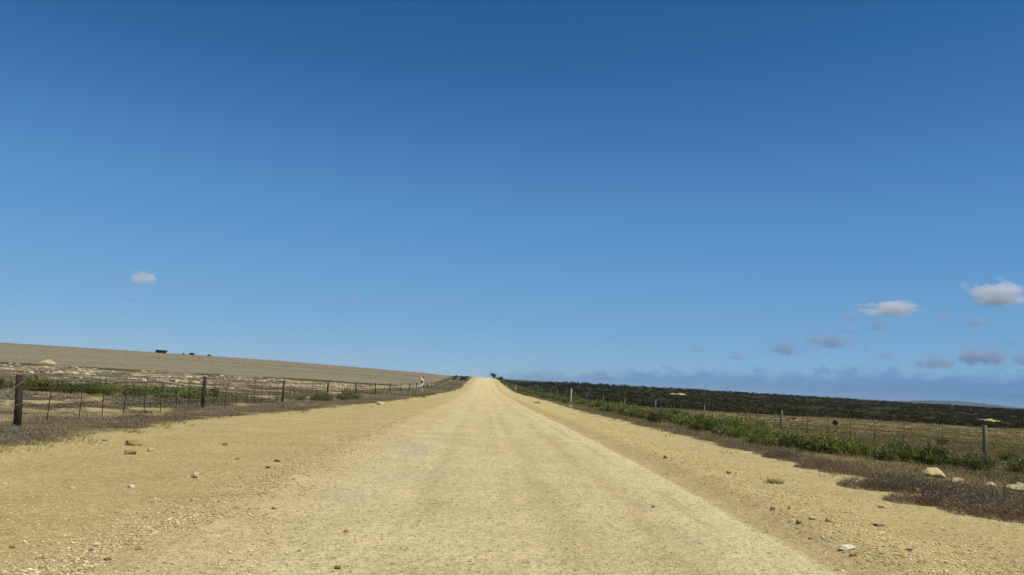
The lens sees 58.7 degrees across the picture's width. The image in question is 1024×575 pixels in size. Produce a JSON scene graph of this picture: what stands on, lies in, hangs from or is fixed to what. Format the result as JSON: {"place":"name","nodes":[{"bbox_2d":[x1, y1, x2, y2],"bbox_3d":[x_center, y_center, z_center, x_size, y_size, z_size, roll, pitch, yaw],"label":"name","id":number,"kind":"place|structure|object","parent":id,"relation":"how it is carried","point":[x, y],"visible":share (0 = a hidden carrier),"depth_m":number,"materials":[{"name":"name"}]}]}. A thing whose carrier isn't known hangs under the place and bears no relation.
{"place":"outdoors","nodes":[
{"label":"outdoors","id":0,"kind":"place"},
{"bbox_2d":[0,343,449,385],"bbox_3d":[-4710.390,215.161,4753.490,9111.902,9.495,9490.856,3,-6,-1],"label":"stubble hillside","id":1,"kind":"structure","parent":0,"point":[264,371],"depth_m":251.25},
{"bbox_2d":[39,359,55,363],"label":"rubble heap","id":2,"kind":"object","parent":1,"relation":"on","point":[48,361],"visible":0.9,"depth_m":163.79,"materials":[{"name":"stone"}]},
{"bbox_2d":[1,342,436,384],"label":"stubble","id":3,"kind":"object","parent":1,"relation":"on","point":[321,368],"visible":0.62,"depth_m":258.52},
{"bbox_2d":[42,377,915,574],"bbox_3d":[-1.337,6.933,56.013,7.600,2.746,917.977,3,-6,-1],"label":"dirt road","id":4,"kind":"structure","parent":0,"point":[620,479],"depth_m":11.32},
{"bbox_2d":[0,377,1023,574],"bbox_3d":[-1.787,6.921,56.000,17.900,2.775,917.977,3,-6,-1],"label":"sandy shoulder","id":5,"kind":"object","parent":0,"point":[331,423],"visible":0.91,"depth_m":14.46},
{"bbox_2d":[124,450,136,454],"bbox_3d":[-6.785,2.928,16.172,0.226,0.084,0.138,6,-7,-29],"label":"rock","id":6,"kind":"object","parent":5,"relation":"on","point":[128,452],"visible":1,"depth_m":16.12,"materials":[{"name":"brown stone"}]},
{"bbox_2d":[125,439,142,445],"bbox_3d":[-7.508,3.068,17.997,0.408,0.112,0.288,0,-6,25],"label":"rock","id":7,"kind":"object","parent":5,"relation":"on","point":[135,442],"visible":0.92,"depth_m":17.90,"materials":[{"name":"stone"}]},
{"bbox_2d":[191,472,199,477],"bbox_3d":[-4.693,2.775,13.472,0.123,0.088,0.117,2,-6,15],"label":"rock","id":8,"kind":"object","parent":5,"relation":"on","point":[195,475],"visible":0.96,"depth_m":13.44,"materials":[{"name":"stone"}]},
{"bbox_2d":[0,401,1023,574],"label":"road gravel","id":9,"kind":"structure","parent":5,"relation":"on","point":[163,535],"depth_m":10.65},
{"bbox_2d":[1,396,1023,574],"bbox_3d":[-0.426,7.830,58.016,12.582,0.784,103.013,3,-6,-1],"label":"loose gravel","id":10,"kind":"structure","parent":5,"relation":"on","point":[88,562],"depth_m":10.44,"materials":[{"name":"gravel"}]},
{"bbox_2d":[765,478,786,484],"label":"weed","id":11,"kind":"object","parent":5,"relation":"on","point":[775,481],"visible":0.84,"depth_m":17.41,"materials":[{"name":"green plant"}]},
{"bbox_2d":[838,544,855,549],"bbox_3d":[3.709,2.883,10.125,0.202,0.056,0.158,6,-6,-22],"label":"rock","id":12,"kind":"object","parent":5,"relation":"on","point":[846,546],"visible":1,"depth_m":10.08,"materials":[{"name":"white stone"}]},
{"bbox_2d":[836,471,903,491],"bbox_3d":[6.987,3.787,17.763,1.274,0.442,1.461,4,-6,-9],"label":"dry bush","id":13,"kind":"object","parent":5,"relation":"on","point":[850,482],"visible":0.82,"depth_m":17.59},
{"bbox_2d":[880,485,944,506],"bbox_3d":[6.839,3.547,15.458,1.088,0.404,1.082,6,-6,-27],"label":"dry bush","id":14,"kind":"object","parent":5,"relation":"on","point":[899,498],"visible":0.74,"depth_m":15.36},
{"bbox_2d":[911,480,1007,510],"bbox_3d":[7.522,3.501,15.248,1.613,0.613,1.374,-3,-8,45],"label":"dry bush","id":15,"kind":"object","parent":5,"relation":"on","point":[936,495],"visible":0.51,"depth_m":15.25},
{"bbox_2d":[937,487,1023,520],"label":"dry bush","id":16,"kind":"object","parent":5,"relation":"on","point":[966,505],"visible":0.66,"depth_m":14.41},
{"bbox_2d":[966,492,1023,523],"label":"dry bush","id":17,"kind":"object","parent":5,"relation":"on","point":[1015,514],"visible":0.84,"depth_m":14.00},
{"bbox_2d":[0,364,1023,504],"bbox_3d":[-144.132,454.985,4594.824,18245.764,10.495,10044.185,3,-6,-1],"label":"ground","id":18,"kind":"structure","parent":0,"point":[6,402],"depth_m":95.00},
{"bbox_2d":[3,378,14,387],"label":"green bush","id":19,"kind":"object","parent":18,"relation":"on","point":[9,385],"visible":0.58,"depth_m":45.06,"materials":[{"name":"green plant"}]},
{"bbox_2d":[23,374,49,391],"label":"green bush","id":20,"kind":"object","parent":18,"relation":"on","point":[33,384],"visible":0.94,"depth_m":43.90,"materials":[{"name":"green plant"}]},
{"bbox_2d":[41,378,68,391],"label":"green bush","id":21,"kind":"object","parent":18,"relation":"on","point":[47,386],"visible":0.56,"depth_m":44.19,"materials":[{"name":"green plant"}]},
{"bbox_2d":[52,381,85,393],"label":"green bush","id":22,"kind":"object","parent":18,"relation":"on","point":[71,388],"visible":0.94,"depth_m":43.02,"materials":[{"name":"green plant"}]},
{"bbox_2d":[80,381,102,394],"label":"green bush","id":23,"kind":"object","parent":18,"relation":"on","point":[92,389],"visible":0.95,"depth_m":43.07,"materials":[{"name":"green plant"}]},
{"bbox_2d":[95,381,120,395],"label":"green bush","id":24,"kind":"object","parent":18,"relation":"on","point":[109,390],"visible":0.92,"depth_m":43.71,"materials":[{"name":"green plant"}]},
{"bbox_2d":[0,386,259,419],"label":"sparse tufts","id":25,"kind":"object","parent":18,"relation":"on","point":[46,409],"visible":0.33,"depth_m":31.75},
{"bbox_2d":[118,381,144,396],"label":"green bush","id":26,"kind":"object","parent":18,"relation":"on","point":[123,388],"visible":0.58,"depth_m":44.58,"materials":[{"name":"green plant"}]},
{"bbox_2d":[120,383,146,396],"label":"green bush","id":27,"kind":"object","parent":18,"relation":"on","point":[133,390],"visible":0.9,"depth_m":44.23,"materials":[{"name":"green plant"}]},
{"bbox_2d":[145,382,170,392],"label":"green bush","id":28,"kind":"object","parent":18,"relation":"on","point":[154,389],"visible":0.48,"depth_m":48.89,"materials":[{"name":"green plant"}]},
{"bbox_2d":[156,389,173,398],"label":"green bush","id":29,"kind":"object","parent":18,"relation":"on","point":[167,395],"visible":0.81,"depth_m":43.20,"materials":[{"name":"green plant"}]},
{"bbox_2d":[155,388,177,397],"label":"green bush","id":30,"kind":"object","parent":18,"relation":"on","point":[167,390],"visible":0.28,"depth_m":46.78,"materials":[{"name":"green plant"}]},
{"bbox_2d":[171,387,200,398],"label":"green bush","id":31,"kind":"object","parent":18,"relation":"on","point":[183,392],"visible":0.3,"depth_m":44.64,"materials":[{"name":"green plant"}]},
{"bbox_2d":[175,386,201,398],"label":"green bush","id":32,"kind":"object","parent":18,"relation":"on","point":[194,393],"visible":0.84,"depth_m":44.18,"materials":[{"name":"green plant"}]},
{"bbox_2d":[193,387,213,397],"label":"green bush","id":33,"kind":"object","parent":18,"relation":"on","point":[210,394],"visible":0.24,"depth_m":47.61,"materials":[{"name":"green plant"}]},
{"bbox_2d":[0,363,407,394],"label":"limestone rubble","id":34,"kind":"object","parent":18,"relation":"on","point":[87,373],"visible":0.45,"depth_m":111.28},
{"bbox_2d":[0,361,408,413],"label":"sparse heath","id":35,"kind":"object","parent":18,"relation":"on","point":[219,400],"visible":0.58,"depth_m":67.86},
{"bbox_2d":[0,362,411,385],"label":"field edge brush","id":36,"kind":"object","parent":18,"relation":"on","point":[119,369],"visible":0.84,"depth_m":146.65,"materials":[{"name":"brown plant"}]},
{"bbox_2d":[0,393,420,449],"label":"dry heath","id":37,"kind":"object","parent":18,"relation":"on","point":[124,419],"visible":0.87,"depth_m":24.83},
{"bbox_2d":[209,384,219,396],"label":"green bush","id":38,"kind":"object","parent":18,"relation":"on","point":[216,391],"visible":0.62,"depth_m":49.94,"materials":[{"name":"green plant"}]},
{"bbox_2d":[0,375,449,425],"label":"wire fence","id":39,"kind":"object","parent":18,"relation":"on","point":[18,405],"visible":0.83,"depth_m":27.60,"materials":[{"name":"metal"}]},
{"bbox_2d":[295,393,307,401],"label":"green bush","id":40,"kind":"object","parent":18,"relation":"on","point":[300,397],"visible":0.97,"depth_m":53.74,"materials":[{"name":"green plant"}]},
{"bbox_2d":[310,393,324,401],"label":"green bush","id":41,"kind":"object","parent":18,"relation":"on","point":[316,398],"visible":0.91,"depth_m":54.53,"materials":[{"name":"green plant"}]},
{"bbox_2d":[320,395,332,400],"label":"green bush","id":42,"kind":"object","parent":18,"relation":"on","point":[328,398],"visible":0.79,"depth_m":55.91,"materials":[{"name":"green plant"}]},
{"bbox_2d":[336,391,352,400],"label":"green bush","id":43,"kind":"object","parent":18,"relation":"on","point":[342,397],"visible":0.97,"depth_m":60.11,"materials":[{"name":"green plant"}]},
{"bbox_2d":[335,376,471,396],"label":"roadside brush","id":44,"kind":"object","parent":18,"relation":"on","point":[440,387],"visible":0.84,"depth_m":141.67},
{"bbox_2d":[421,376,423,394],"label":"chevron marker","id":45,"kind":"object","parent":18,"relation":"on","point":[422,381],"visible":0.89,"depth_m":96.62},
{"bbox_2d":[0,397,1021,518],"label":"straw tufts","id":46,"kind":"object","parent":18,"relation":"on","point":[134,430],"visible":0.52,"depth_m":23.45,"materials":[{"name":"beige plant"}]},
{"bbox_2d":[495,378,563,396],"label":"roadside brush","id":47,"kind":"object","parent":18,"relation":"on","point":[519,388],"visible":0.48,"depth_m":250.53,"materials":[{"name":"green plant"}]},
{"bbox_2d":[577,397,590,404],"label":"green shrub","id":48,"kind":"object","parent":18,"relation":"on","point":[583,401],"visible":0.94,"depth_m":101.45,"materials":[{"name":"green plant"}]},
{"bbox_2d":[592,399,604,408],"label":"green shrub","id":49,"kind":"object","parent":18,"relation":"on","point":[595,404],"visible":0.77,"depth_m":85.52,"materials":[{"name":"green plant"}]},
{"bbox_2d":[603,400,617,411],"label":"green shrub","id":50,"kind":"object","parent":18,"relation":"on","point":[610,407],"visible":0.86,"depth_m":71.09,"materials":[{"name":"green plant"}]},
{"bbox_2d":[615,403,628,414],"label":"green shrub","id":51,"kind":"object","parent":18,"relation":"on","point":[619,408],"visible":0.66,"depth_m":68.42,"materials":[{"name":"green plant"}]},
{"bbox_2d":[625,404,643,417],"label":"green shrub","id":52,"kind":"object","parent":18,"relation":"on","point":[633,411],"visible":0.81,"depth_m":60.16,"materials":[{"name":"green plant"}]},
{"bbox_2d":[637,405,650,419],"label":"green shrub","id":53,"kind":"object","parent":18,"relation":"on","point":[641,414],"visible":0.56,"depth_m":55.90,"materials":[{"name":"green plant"}]},
{"bbox_2d":[645,407,663,422],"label":"green shrub","id":54,"kind":"object","parent":18,"relation":"on","point":[650,415],"visible":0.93,"depth_m":51.96,"materials":[{"name":"green plant"}]},
{"bbox_2d":[644,407,669,423],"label":"green shrub","id":55,"kind":"object","parent":18,"relation":"on","point":[661,416],"visible":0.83,"depth_m":52.13,"materials":[{"name":"green plant"}]},
{"bbox_2d":[665,403,682,414],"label":"green shrub","id":56,"kind":"object","parent":18,"relation":"on","point":[671,411],"visible":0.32,"depth_m":60.21,"materials":[{"name":"green plant"}]},
{"bbox_2d":[671,411,694,425],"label":"green shrub","id":57,"kind":"object","parent":18,"relation":"on","point":[683,420],"visible":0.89,"depth_m":48.82,"materials":[{"name":"green plant"}]},
{"bbox_2d":[683,421,711,431],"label":"green shrub","id":58,"kind":"object","parent":18,"relation":"on","point":[690,425],"visible":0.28,"depth_m":41.95,"materials":[{"name":"green plant"}]},
{"bbox_2d":[691,409,704,423],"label":"green shrub","id":59,"kind":"object","parent":18,"relation":"on","point":[698,418],"visible":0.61,"depth_m":49.12,"materials":[{"name":"green plant"}]},
{"bbox_2d":[690,417,707,430],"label":"green shrub","id":60,"kind":"object","parent":18,"relation":"on","point":[697,424],"visible":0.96,"depth_m":41.05,"materials":[{"name":"green plant"}]},
{"bbox_2d":[706,414,720,430],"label":"green shrub","id":61,"kind":"object","parent":18,"relation":"on","point":[712,421],"visible":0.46,"depth_m":41.80,"materials":[{"name":"green plant"}]},
{"bbox_2d":[709,418,738,433],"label":"green shrub","id":62,"kind":"object","parent":18,"relation":"on","point":[715,425],"visible":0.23,"depth_m":39.43,"materials":[{"name":"green plant"}]},
{"bbox_2d":[712,422,736,436],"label":"green shrub","id":63,"kind":"object","parent":18,"relation":"on","point":[723,429],"visible":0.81,"depth_m":37.86,"materials":[{"name":"green plant"}]},
{"bbox_2d":[722,413,750,433],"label":"green shrub","id":64,"kind":"object","parent":18,"relation":"on","point":[734,423],"visible":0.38,"depth_m":38.87,"materials":[{"name":"green plant"}]},
{"bbox_2d":[726,425,746,438],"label":"green shrub","id":65,"kind":"object","parent":18,"relation":"on","point":[734,432],"visible":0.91,"depth_m":37.19,"materials":[{"name":"green plant"}]},
{"bbox_2d":[739,420,755,433],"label":"green shrub","id":66,"kind":"object","parent":18,"relation":"on","point":[750,426],"visible":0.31,"depth_m":43.13,"materials":[{"name":"green plant"}]},
{"bbox_2d":[739,435,758,443],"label":"green shrub","id":67,"kind":"object","parent":18,"relation":"on","point":[750,439],"visible":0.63,"depth_m":32.33,"materials":[{"name":"green plant"}]},
{"bbox_2d":[752,429,765,443],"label":"green shrub","id":68,"kind":"object","parent":18,"relation":"on","point":[756,438],"visible":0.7,"depth_m":32.09,"materials":[{"name":"green plant"}]},
{"bbox_2d":[753,423,770,436],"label":"green shrub","id":69,"kind":"object","parent":18,"relation":"on","point":[766,431],"visible":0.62,"depth_m":39.09,"materials":[{"name":"green plant"}]},
{"bbox_2d":[514,381,1023,427],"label":"scrubland","id":70,"kind":"structure","parent":18,"relation":"on","point":[947,419],"depth_m":218.90,"materials":[{"name":"green plant"}]},
{"bbox_2d":[757,432,781,447],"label":"green shrub","id":71,"kind":"object","parent":18,"relation":"on","point":[769,440],"visible":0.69,"depth_m":31.33,"materials":[{"name":"green plant"}]},
{"bbox_2d":[769,428,784,444],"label":"green shrub","id":72,"kind":"object","parent":18,"relation":"on","point":[777,434],"visible":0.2,"depth_m":31.78,"materials":[{"name":"green plant"}]},
{"bbox_2d":[537,386,1022,458],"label":"wire fence","id":73,"kind":"object","parent":18,"relation":"on","point":[984,439],"visible":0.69,"depth_m":40.50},
{"bbox_2d":[761,448,799,458],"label":"dry bush","id":74,"kind":"object","parent":18,"relation":"on","point":[782,454],"visible":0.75,"depth_m":25.13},
{"bbox_2d":[774,430,801,447],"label":"green shrub","id":75,"kind":"object","parent":18,"relation":"on","point":[777,442],"visible":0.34,"depth_m":30.83,"materials":[{"name":"green plant"}]},
{"bbox_2d":[779,429,802,448],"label":"green shrub","id":76,"kind":"object","parent":18,"relation":"on","point":[788,440],"visible":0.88,"depth_m":30.52,"materials":[{"name":"green plant"}]},
{"bbox_2d":[566,406,1022,498],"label":"verge heath","id":77,"kind":"object","parent":18,"relation":"on","point":[751,449],"visible":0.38,"depth_m":28.83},
{"bbox_2d":[796,430,834,451],"bbox_3d":[9.964,5.071,29.904,1.337,0.822,1.310,2,-6,11],"label":"green shrub","id":78,"kind":"object","parent":18,"relation":"on","point":[805,445],"visible":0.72,"depth_m":29.75,"materials":[{"name":"green plant"}]},
{"bbox_2d":[793,454,843,469],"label":"dry bush","id":79,"kind":"object","parent":18,"relation":"on","point":[806,464],"visible":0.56,"depth_m":21.76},
{"bbox_2d":[805,435,831,453],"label":"green shrub","id":80,"kind":"object","parent":18,"relation":"on","point":[823,444],"visible":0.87,"depth_m":29.48,"materials":[{"name":"green plant"}]},
{"bbox_2d":[810,432,838,452],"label":"green shrub","id":81,"kind":"object","parent":18,"relation":"on","point":[821,442],"visible":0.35,"depth_m":29.80,"materials":[{"name":"green plant"}]},
{"bbox_2d":[638,406,1023,483],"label":"paddock grass","id":82,"kind":"structure","parent":18,"relation":"on","point":[994,443],"depth_m":58.78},
{"bbox_2d":[813,431,849,452],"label":"green shrub","id":83,"kind":"object","parent":18,"relation":"on","point":[832,438],"visible":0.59,"depth_m":29.55,"materials":[{"name":"green plant"}]},
{"bbox_2d":[829,443,847,455],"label":"green shrub","id":84,"kind":"object","parent":18,"relation":"on","point":[833,451],"visible":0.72,"depth_m":29.16,"materials":[{"name":"green plant"}]},
{"bbox_2d":[818,459,864,475],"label":"dry bush","id":85,"kind":"object","parent":18,"relation":"on","point":[834,469],"visible":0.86,"depth_m":20.80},
{"bbox_2d":[832,436,857,455],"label":"green shrub","id":86,"kind":"object","parent":18,"relation":"on","point":[845,447],"visible":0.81,"depth_m":28.98,"materials":[{"name":"green plant"}]},
{"bbox_2d":[835,436,861,454],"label":"green shrub","id":87,"kind":"object","parent":18,"relation":"on","point":[851,442],"visible":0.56,"depth_m":29.11,"materials":[{"name":"green plant"}]},
{"bbox_2d":[853,438,872,457],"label":"green shrub","id":88,"kind":"object","parent":18,"relation":"on","point":[863,450],"visible":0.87,"depth_m":28.31,"materials":[{"name":"green plant"}]},
{"bbox_2d":[867,443,901,461],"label":"green shrub","id":89,"kind":"object","parent":18,"relation":"on","point":[877,453],"visible":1,"depth_m":27.34,"materials":[{"name":"green plant"}]},
{"bbox_2d":[884,442,908,461],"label":"green shrub","id":90,"kind":"object","parent":18,"relation":"on","point":[903,453],"visible":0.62,"depth_m":27.47,"materials":[{"name":"green plant"}]},
{"bbox_2d":[858,465,936,493],"bbox_3d":[7.505,3.745,17.634,1.490,0.621,1.558,7,-7,-33],"label":"dry bush","id":91,"kind":"object","parent":18,"relation":"on","point":[910,483],"visible":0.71,"depth_m":17.46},
{"bbox_2d":[883,437,913,450],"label":"green shrub","id":92,"kind":"object","parent":18,"relation":"on","point":[890,444],"visible":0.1,"depth_m":28.68,"materials":[{"name":"green plant"}]},
{"bbox_2d":[897,441,913,460],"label":"green shrub","id":93,"kind":"object","parent":18,"relation":"on","point":[907,447],"visible":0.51,"depth_m":27.71,"materials":[{"name":"green plant"}]},
{"bbox_2d":[905,443,931,461],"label":"green shrub","id":94,"kind":"object","parent":18,"relation":"on","point":[914,453],"visible":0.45,"depth_m":27.49,"materials":[{"name":"green plant"}]},
{"bbox_2d":[916,449,945,465],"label":"green shrub","id":95,"kind":"object","parent":18,"relation":"on","point":[938,459],"visible":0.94,"depth_m":26.63,"materials":[{"name":"green plant"}]},
{"bbox_2d":[914,440,947,463],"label":"green shrub","id":96,"kind":"object","parent":18,"relation":"on","point":[935,449],"visible":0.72,"depth_m":26.84,"materials":[{"name":"green plant"}]},
{"bbox_2d":[922,467,944,477],"bbox_3d":[10.347,4.533,22.243,0.540,0.250,0.414,3,-6,0],"label":"rock","id":97,"kind":"object","parent":18,"relation":"on","point":[933,472],"visible":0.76,"depth_m":22.20,"materials":[{"name":"stone"}]},
{"bbox_2d":[918,442,951,455],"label":"green shrub","id":98,"kind":"object","parent":18,"relation":"on","point":[949,454],"visible":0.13,"depth_m":27.56,"materials":[{"name":"green plant"}]},
{"bbox_2d":[908,477,973,496],"bbox_3d":[8.228,3.818,17.421,1.281,0.464,1.232,4,-6,-8],"label":"dry bush","id":99,"kind":"object","parent":18,"relation":"on","point":[942,483],"visible":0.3,"depth_m":17.33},
{"bbox_2d":[935,438,948,444],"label":"bush","id":100,"kind":"object","parent":18,"relation":"on","point":[942,441],"visible":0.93,"depth_m":44.33,"materials":[{"name":"green plant"}]},
{"bbox_2d":[939,453,969,466],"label":"green shrub","id":101,"kind":"object","parent":18,"relation":"on","point":[952,460],"visible":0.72,"depth_m":26.51,"materials":[{"name":"green plant"}]},
{"bbox_2d":[968,453,987,470],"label":"bush","id":102,"kind":"object","parent":18,"relation":"on","point":[974,464],"visible":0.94,"depth_m":25.27,"materials":[{"name":"green plant"}]},
{"bbox_2d":[955,479,1000,496],"bbox_3d":[8.838,3.848,17.351,1.043,0.454,1.077,-2,-8,44],"label":"dry bush","id":103,"kind":"object","parent":18,"relation":"on","point":[975,488],"visible":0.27,"depth_m":17.32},
{"bbox_2d":[959,450,999,469],"bbox_3d":[13.283,4.913,25.871,1.053,0.598,1.026,0,-7,32],"label":"green shrub","id":104,"kind":"object","parent":18,"relation":"on","point":[991,464],"visible":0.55,"depth_m":25.74,"materials":[{"name":"green plant"}]},
{"bbox_2d":[974,483,1023,502],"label":"dry bush","id":105,"kind":"object","parent":18,"relation":"on","point":[1019,495],"visible":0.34,"depth_m":16.84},
{"bbox_2d":[995,450,1017,459],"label":"bush","id":106,"kind":"object","parent":18,"relation":"on","point":[1005,454],"visible":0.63,"depth_m":31.68,"materials":[{"name":"green plant"}]},
{"bbox_2d":[1001,453,1023,471],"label":"bush","id":107,"kind":"object","parent":18,"relation":"on","point":[1018,462],"visible":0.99,"depth_m":25.47,"materials":[{"name":"green plant"}]},
{"bbox_2d":[1004,484,1023,491],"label":"rock","id":108,"kind":"object","parent":18,"relation":"on","point":[1018,486],"visible":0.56,"depth_m":19.73,"materials":[{"name":"stone"}]},
{"bbox_2d":[0,0,1023,407],"label":"sky","id":109,"kind":"structure","parent":0,"point":[819,198],"materials":[{"name":"blue"}]},
{"bbox_2d":[516,391,1023,511],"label":"verge grass","id":110,"kind":"structure","parent":0,"point":[971,476],"depth_m":25.34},
{"bbox_2d":[902,400,1017,407],"bbox_3d":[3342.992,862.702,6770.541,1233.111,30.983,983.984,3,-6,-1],"label":"hills","id":111,"kind":"structure","parent":0,"point":[954,402],"depth_m":6648.18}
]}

